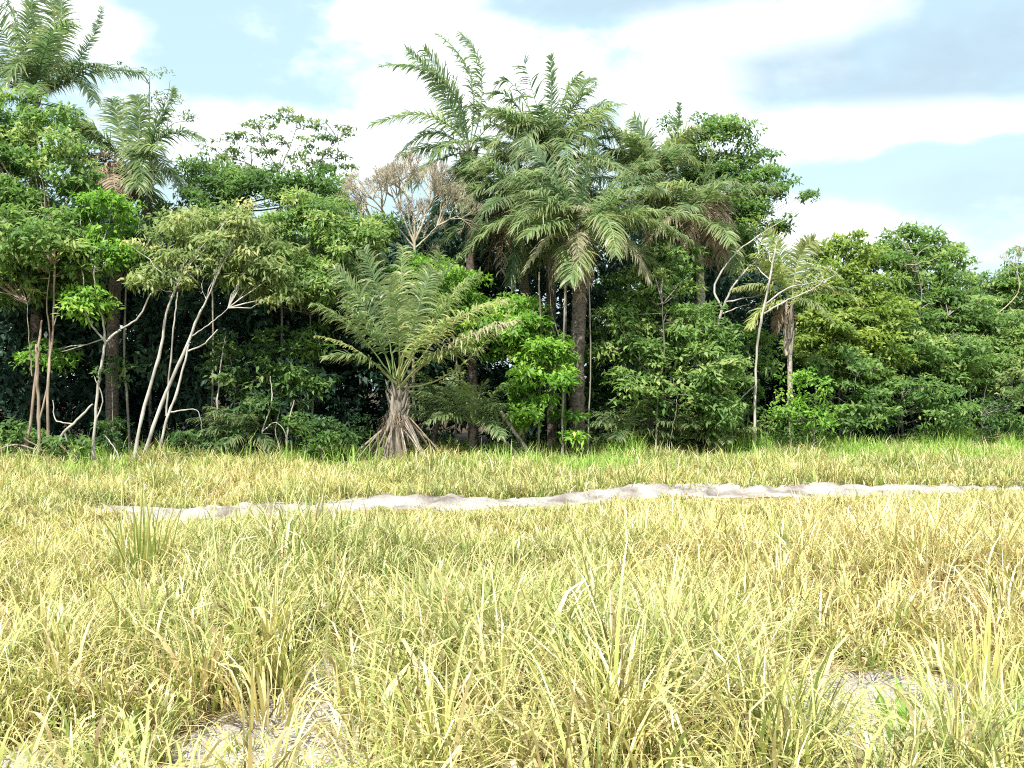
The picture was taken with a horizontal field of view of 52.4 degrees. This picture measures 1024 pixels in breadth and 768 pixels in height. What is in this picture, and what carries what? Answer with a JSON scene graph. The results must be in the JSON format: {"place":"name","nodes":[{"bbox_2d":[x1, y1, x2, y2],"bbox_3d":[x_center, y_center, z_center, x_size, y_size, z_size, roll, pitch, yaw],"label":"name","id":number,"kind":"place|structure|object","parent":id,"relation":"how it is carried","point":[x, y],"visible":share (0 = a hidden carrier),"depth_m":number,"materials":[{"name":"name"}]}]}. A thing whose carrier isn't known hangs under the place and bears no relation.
{"place":"outdoors","nodes":[
{"label":"outdoors","id":0,"kind":"place"},
{"bbox_2d":[0,392,1023,767],"bbox_3d":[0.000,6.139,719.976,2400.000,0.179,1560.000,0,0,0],"label":"ground","id":1,"kind":"structure","parent":0,"point":[870,676],"depth_m":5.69,"materials":[{"name":"plant"}]},
{"bbox_2d":[0,415,76,457],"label":"leafy shrub","id":2,"kind":"object","parent":1,"relation":"on","point":[17,426],"visible":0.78,"depth_m":22.43,"materials":[{"name":"green plant"}]},
{"bbox_2d":[0,436,77,463],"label":"fallen branch","id":3,"kind":"object","parent":1,"relation":"on","point":[64,448],"visible":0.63,"depth_m":22.28,"materials":[{"name":"brown wood"}]},
{"bbox_2d":[0,83,120,455],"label":"broadleaf tree","id":4,"kind":"object","parent":1,"relation":"on","point":[34,246],"visible":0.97,"depth_m":22.93,"materials":[{"name":"green plant"}]},
{"bbox_2d":[49,400,92,458],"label":"fallen branch","id":5,"kind":"object","parent":1,"relation":"on","point":[63,433],"visible":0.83,"depth_m":22.38,"materials":[{"name":"grey wood"}]},
{"bbox_2d":[0,0,146,449],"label":"palm tree","id":6,"kind":"object","parent":1,"relation":"on","point":[24,62],"visible":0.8,"depth_m":26.70,"materials":[{"name":"green plant"}]},
{"bbox_2d":[8,185,158,459],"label":"broadleaf tree","id":7,"kind":"object","parent":1,"relation":"on","point":[93,206],"visible":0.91,"depth_m":22.68,"materials":[{"name":"green plant"}]},
{"bbox_2d":[77,354,138,453],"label":"leafy shrub","id":8,"kind":"object","parent":1,"relation":"on","point":[111,436],"visible":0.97,"depth_m":22.83,"materials":[{"name":"green plant"}]},
{"bbox_2d":[42,84,214,456],"bbox_3d":[-9.472,-2.763,25.865,3.848,9.350,4.216,0,0,27],"label":"palm tree","id":9,"kind":"object","parent":1,"relation":"on","point":[133,178],"visible":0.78,"depth_m":25.53,"materials":[{"name":"green plant"}]},
{"bbox_2d":[106,245,151,453],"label":"slender tree","id":10,"kind":"object","parent":1,"relation":"on","point":[124,334],"visible":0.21,"depth_m":24.19,"materials":[{"name":"grey plant"}]},
{"bbox_2d":[80,469,198,589],"bbox_3d":[-3.102,1.203,8.556,1.031,1.079,1.144,0,0,28],"label":"grass clump","id":11,"kind":"object","parent":1,"relation":"on","point":[144,546],"visible":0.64,"depth_m":8.48,"materials":[{"name":"plant"}]},
{"bbox_2d":[108,61,198,446],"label":"feathery tree","id":12,"kind":"object","parent":1,"relation":"on","point":[150,342],"visible":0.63,"depth_m":28.98,"materials":[{"name":"green plant"}]},
{"bbox_2d":[166,420,248,455],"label":"leafy shrub","id":13,"kind":"object","parent":1,"relation":"on","point":[177,439],"visible":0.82,"depth_m":22.68,"materials":[{"name":"green plant"}]},
{"bbox_2d":[117,196,324,462],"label":"broadleaf tree","id":14,"kind":"object","parent":1,"relation":"on","point":[217,250],"visible":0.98,"depth_m":22.58,"materials":[{"name":"green plant"}]},
{"bbox_2d":[216,336,225,451],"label":"thin stem","id":15,"kind":"object","parent":1,"relation":"on","point":[219,382],"visible":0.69,"depth_m":23.39,"materials":[{"name":"grey plant"}]},
{"bbox_2d":[185,401,286,458],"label":"leafy shrub","id":16,"kind":"object","parent":1,"relation":"on","point":[243,421],"visible":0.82,"depth_m":23.04,"materials":[{"name":"green plant"}]},
{"bbox_2d":[194,329,289,446],"bbox_3d":[-6.156,0.320,23.753,2.159,3.176,1.590,0,0,9],"label":"leafy shrub","id":17,"kind":"object","parent":1,"relation":"on","point":[229,381],"visible":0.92,"depth_m":23.66,"materials":[{"name":"green plant"}]},
{"bbox_2d":[144,153,360,447],"bbox_3d":[-6.406,-1.969,26.204,5.153,7.783,3.214,0,0,0],"label":"broadleaf tree","id":18,"kind":"object","parent":1,"relation":"on","point":[233,182],"visible":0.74,"depth_m":25.84,"materials":[{"name":"green plant"}]},
{"bbox_2d":[177,627,359,743],"bbox_3d":[-1.196,1.496,5.270,0.927,0.453,0.892,0,0,-29],"label":"grass clump","id":19,"kind":"object","parent":1,"relation":"on","point":[264,702],"visible":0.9,"depth_m":5.28,"materials":[{"name":"plant"}]},
{"bbox_2d":[181,105,359,450],"bbox_3d":[-6.463,-2.836,28.044,4.804,9.522,2.167,0,0,0],"label":"umbrella tree","id":20,"kind":"object","parent":1,"relation":"on","point":[298,119],"visible":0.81,"depth_m":28.09,"materials":[{"name":"green plant"}]},
{"bbox_2d":[260,376,286,457],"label":"thin stem","id":21,"kind":"object","parent":1,"relation":"on","point":[263,429],"visible":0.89,"depth_m":23.29,"materials":[{"name":"grey plant"}]},
{"bbox_2d":[275,400,294,455],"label":"thin stem","id":22,"kind":"object","parent":1,"relation":"on","point":[287,428],"visible":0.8,"depth_m":23.48,"materials":[{"name":"grey plant"}]},
{"bbox_2d":[245,317,340,444],"bbox_3d":[-4.991,0.168,24.129,2.161,3.489,2.318,0,0,0],"label":"leafy shrub","id":23,"kind":"object","parent":1,"relation":"on","point":[303,344],"visible":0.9,"depth_m":23.77,"materials":[{"name":"green plant"}]},
{"bbox_2d":[204,183,403,445],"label":"broadleaf tree","id":24,"kind":"object","parent":1,"relation":"on","point":[320,221],"visible":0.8,"depth_m":23.94,"materials":[{"name":"green plant"}]},
{"bbox_2d":[308,429,348,461],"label":"leafy shrub","id":25,"kind":"object","parent":1,"relation":"on","point":[324,442],"visible":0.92,"depth_m":22.68,"materials":[{"name":"green plant"}]},
{"bbox_2d":[290,411,379,457],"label":"leafy shrub","id":26,"kind":"object","parent":1,"relation":"on","point":[315,421],"visible":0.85,"depth_m":23.06,"materials":[{"name":"green plant"}]},
{"bbox_2d":[280,657,432,766],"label":"grass clump","id":27,"kind":"object","parent":1,"relation":"on","point":[335,712],"visible":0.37,"depth_m":4.94,"materials":[{"name":"plant"}]},
{"bbox_2d":[340,662,437,739],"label":"grass clump","id":28,"kind":"object","parent":1,"relation":"on","point":[388,689],"visible":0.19,"depth_m":5.00,"materials":[{"name":"plant"}]},
{"bbox_2d":[337,149,483,449],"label":"bare tree","id":29,"kind":"object","parent":1,"relation":"on","point":[386,177],"visible":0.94,"depth_m":25.36,"materials":[{"name":"grey wood"}]},
{"bbox_2d":[308,244,523,465],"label":"palm tree","id":30,"kind":"object","parent":1,"relation":"on","point":[396,424],"visible":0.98,"depth_m":22.59,"materials":[{"name":"green plant"}]},
{"bbox_2d":[369,556,463,614],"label":"grass clump","id":31,"kind":"object","parent":1,"relation":"on","point":[413,580],"visible":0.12,"depth_m":7.19,"materials":[{"name":"plant"}]},
{"bbox_2d":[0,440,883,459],"bbox_3d":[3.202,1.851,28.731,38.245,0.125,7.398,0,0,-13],"label":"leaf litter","id":32,"kind":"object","parent":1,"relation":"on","point":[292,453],"visible":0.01,"depth_m":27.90,"materials":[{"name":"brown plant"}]},
{"bbox_2d":[386,366,505,450],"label":"young palm","id":33,"kind":"object","parent":1,"relation":"on","point":[429,405],"visible":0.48,"depth_m":24.45,"materials":[{"name":"green plant"}]},
{"bbox_2d":[366,31,544,451],"bbox_3d":[-1.211,-3.854,28.105,4.433,11.567,3.831,0,0,20],"label":"palm tree","id":34,"kind":"object","parent":1,"relation":"on","point":[468,156],"visible":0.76,"depth_m":27.88,"materials":[{"name":"green plant"}]},
{"bbox_2d":[438,514,485,533],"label":"grass clump","id":35,"kind":"object","parent":1,"relation":"on","point":[461,523],"visible":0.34,"depth_m":12.23,"materials":[{"name":"plant"}]},
{"bbox_2d":[382,249,554,443],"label":"broadleaf tree","id":36,"kind":"object","parent":1,"relation":"on","point":[523,301],"visible":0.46,"depth_m":24.44,"materials":[{"name":"green plant"}]},
{"bbox_2d":[409,379,528,456],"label":"young palm","id":37,"kind":"object","parent":1,"relation":"on","point":[472,416],"visible":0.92,"depth_m":23.18,"materials":[{"name":"green plant"}]},
{"bbox_2d":[489,431,520,456],"bbox_3d":[-0.105,1.433,23.092,0.819,0.773,0.085,0,0,0],"label":"fallen log","id":38,"kind":"object","parent":1,"relation":"on","point":[509,445],"visible":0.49,"depth_m":23.07,"materials":[{"name":"brown plant"}]},
{"bbox_2d":[0,180,1023,453],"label":"dense forest","id":39,"kind":"object","parent":1,"relation":"on","point":[342,404],"visible":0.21,"depth_m":29.04,"materials":[{"name":"green plant"}]},
{"bbox_2d":[0,425,1023,465],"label":"undergrowth","id":40,"kind":"object","parent":1,"relation":"on","point":[308,450],"visible":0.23,"depth_m":23.73,"materials":[{"name":"green plant"}]},
{"bbox_2d":[5,482,1023,524],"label":"sand bank","id":41,"kind":"structure","parent":1,"relation":"on","point":[710,491],"depth_m":15.67,"materials":[{"name":"beige sand"}]},
{"bbox_2d":[500,411,532,457],"bbox_3d":[0.144,1.184,23.193,0.846,1.193,0.143,0,0,0],"label":"fallen log","id":42,"kind":"object","parent":1,"relation":"on","point":[518,437],"visible":0.82,"depth_m":23.16,"materials":[{"name":"grey wood"}]},
{"bbox_2d":[455,308,581,450],"bbox_3d":[0.131,0.050,23.661,3.028,3.712,2.312,0,0,0],"label":"leafy shrub","id":43,"kind":"object","parent":1,"relation":"on","point":[526,345],"visible":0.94,"depth_m":23.32,"materials":[{"name":"green plant"}]},
{"bbox_2d":[427,116,615,447],"bbox_3d":[0.349,-2.474,26.747,4.452,8.790,4.298,0,0,-40],"label":"palm tree","id":44,"kind":"object","parent":1,"relation":"on","point":[509,198],"visible":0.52,"depth_m":26.08,"materials":[{"name":"green plant"}]},
{"bbox_2d":[537,272,541,451],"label":"thin stem","id":45,"kind":"object","parent":1,"relation":"on","point":[538,438],"visible":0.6,"depth_m":23.69,"materials":[{"name":"brown plant"}]},
{"bbox_2d":[523,573,584,643],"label":"grass clump","id":46,"kind":"object","parent":1,"relation":"on","point":[564,603],"visible":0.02,"depth_m":6.26,"materials":[{"name":"plant"}]},
{"bbox_2d":[464,52,647,450],"bbox_3d":[1.256,-3.457,27.586,5.132,10.766,4.938,0,0,0],"label":"palm tree","id":47,"kind":"object","parent":1,"relation":"on","point":[555,136],"visible":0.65,"depth_m":26.88,"materials":[{"name":"green plant"}]},
{"bbox_2d":[546,252,566,447],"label":"bare tree","id":48,"kind":"object","parent":1,"relation":"on","point":[549,264],"visible":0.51,"depth_m":25.58,"materials":[{"name":"grey plant"}]},
{"bbox_2d":[561,282,566,455],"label":"thin stem","id":49,"kind":"object","parent":1,"relation":"on","point":[562,439],"visible":0.67,"depth_m":23.58,"materials":[{"name":"grey plant"}]},
{"bbox_2d":[546,407,591,456],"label":"leafy shrub","id":50,"kind":"object","parent":1,"relation":"on","point":[576,418],"visible":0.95,"depth_m":23.54,"materials":[{"name":"green plant"}]},
{"bbox_2d":[544,514,622,586],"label":"grass clump","id":51,"kind":"object","parent":1,"relation":"on","point":[599,570],"visible":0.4,"depth_m":7.75,"materials":[{"name":"plant"}]},
{"bbox_2d":[587,264,590,453],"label":"thin stem","id":52,"kind":"object","parent":1,"relation":"on","point":[590,359],"visible":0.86,"depth_m":23.79,"materials":[{"name":"grey plant"}]},
{"bbox_2d":[468,129,710,455],"bbox_3d":[1.678,-2.084,24.836,5.542,7.978,4.996,0,0,0],"label":"palm tree","id":53,"kind":"object","parent":1,"relation":"on","point":[576,247],"visible":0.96,"depth_m":24.10,"materials":[{"name":"green plant"}]},
{"bbox_2d":[584,356,649,440],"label":"leafy shrub","id":54,"kind":"object","parent":1,"relation":"on","point":[596,386],"visible":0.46,"depth_m":25.45,"materials":[{"name":"green plant"}]},
{"bbox_2d":[583,399,675,446],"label":"young palm","id":55,"kind":"object","parent":1,"relation":"on","point":[630,420],"visible":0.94,"depth_m":24.34,"materials":[{"name":"green plant"}]},
{"bbox_2d":[559,101,738,436],"bbox_3d":[3.575,-2.857,27.847,5.032,9.574,4.571,0,0,0],"label":"palm tree","id":56,"kind":"object","parent":1,"relation":"on","point":[672,151],"visible":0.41,"depth_m":27.69,"materials":[{"name":"green plant"}]},
{"bbox_2d":[584,240,756,451],"bbox_3d":[3.713,-0.864,24.810,3.899,5.519,3.539,0,0,-38],"label":"leafy shrub","id":57,"kind":"object","parent":1,"relation":"on","point":[627,314],"visible":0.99,"depth_m":24.51,"materials":[{"name":"green plant"}]},
{"bbox_2d":[643,405,728,455],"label":"leafy shrub","id":58,"kind":"object","parent":1,"relation":"on","point":[682,427],"visible":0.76,"depth_m":24.64,"materials":[{"name":"green plant"}]},
{"bbox_2d":[620,147,784,440],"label":"palm tree","id":59,"kind":"object","parent":1,"relation":"on","point":[718,234],"visible":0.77,"depth_m":26.33,"materials":[{"name":"green plant"}]},
{"bbox_2d":[683,410,762,455],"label":"leafy shrub","id":60,"kind":"object","parent":1,"relation":"on","point":[729,439],"visible":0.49,"depth_m":24.92,"materials":[{"name":"green plant"}]},
{"bbox_2d":[655,111,820,389],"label":"broadleaf tree","id":61,"kind":"object","parent":1,"relation":"on","point":[754,213],"visible":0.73,"depth_m":28.33,"materials":[{"name":"green plant"}]},
{"bbox_2d":[708,316,784,439],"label":"leafy shrub","id":62,"kind":"object","parent":1,"relation":"on","point":[764,342],"visible":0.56,"depth_m":26.18,"materials":[{"name":"green plant"}]},
{"bbox_2d":[712,238,832,452],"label":"slender tree","id":63,"kind":"object","parent":1,"relation":"on","point":[822,280],"visible":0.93,"depth_m":24.90,"materials":[{"name":"green plant"}]},
{"bbox_2d":[744,407,834,447],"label":"leafy shrub","id":64,"kind":"object","parent":1,"relation":"on","point":[794,434],"visible":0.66,"depth_m":25.50,"materials":[{"name":"green plant"}]},
{"bbox_2d":[728,224,864,447],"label":"palm tree","id":65,"kind":"object","parent":1,"relation":"on","point":[784,313],"visible":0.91,"depth_m":25.52,"materials":[{"name":"green plant"}]},
{"bbox_2d":[765,366,848,445],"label":"leafy shrub","id":66,"kind":"object","parent":1,"relation":"on","point":[801,374],"visible":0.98,"depth_m":24.90,"materials":[{"name":"green plant"}]},
{"bbox_2d":[797,343,903,441],"bbox_3d":[8.698,0.416,26.804,2.562,3.020,2.498,0,0,40],"label":"leafy shrub","id":67,"kind":"object","parent":1,"relation":"on","point":[863,396],"visible":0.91,"depth_m":26.50,"materials":[{"name":"green plant"}]},
{"bbox_2d":[776,228,932,439],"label":"broadleaf tree","id":68,"kind":"object","parent":1,"relation":"on","point":[854,329],"visible":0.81,"depth_m":27.99,"materials":[{"name":"green plant"}]},
{"bbox_2d":[858,663,951,746],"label":"grass clump","id":69,"kind":"object","parent":1,"relation":"on","point":[904,711],"visible":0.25,"depth_m":5.09,"materials":[{"name":"plant"}]},
{"bbox_2d":[856,364,981,441],"bbox_3d":[10.682,0.685,27.484,3.151,2.496,2.430,0,0,0],"label":"leafy shrub","id":70,"kind":"object","parent":1,"relation":"on","point":[939,411],"visible":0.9,"depth_m":27.24,"materials":[{"name":"green plant"}]},
{"bbox_2d":[840,221,1000,437],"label":"broadleaf tree","id":71,"kind":"object","parent":1,"relation":"on","point":[916,261],"visible":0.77,"depth_m":29.53,"materials":[{"name":"green plant"}]},
{"bbox_2d":[886,582,1023,718],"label":"grass clump","id":72,"kind":"object","parent":1,"relation":"on","point":[998,662],"visible":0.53,"depth_m":5.37,"materials":[{"name":"plant"}]},
{"bbox_2d":[933,245,1023,434],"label":"broadleaf tree","id":73,"kind":"object","parent":1,"relation":"on","point":[1004,332],"visible":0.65,"depth_m":30.73,"materials":[{"name":"green plant"}]},
{"bbox_2d":[937,377,1023,443],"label":"leafy shrub","id":74,"kind":"object","parent":1,"relation":"on","point":[1006,419],"visible":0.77,"depth_m":28.27,"materials":[{"name":"green plant"}]},
{"bbox_2d":[958,247,1023,428],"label":"bare tree","id":75,"kind":"object","parent":1,"relation":"on","point":[969,396],"visible":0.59,"depth_m":32.00,"materials":[{"name":"grey wood"}]},
{"bbox_2d":[968,354,1023,433],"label":"leafy shrub","id":76,"kind":"object","parent":1,"relation":"on","point":[1020,375],"visible":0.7,"depth_m":29.11,"materials":[{"name":"green plant"}]},
{"bbox_2d":[0,0,1023,390],"label":"sky","id":77,"kind":"structure","parent":0,"point":[899,111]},
{"bbox_2d":[1,417,1023,479],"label":"verge grass","id":78,"kind":"structure","parent":0,"point":[639,444],"depth_m":24.01,"materials":[{"name":"green plant"}]}
]}

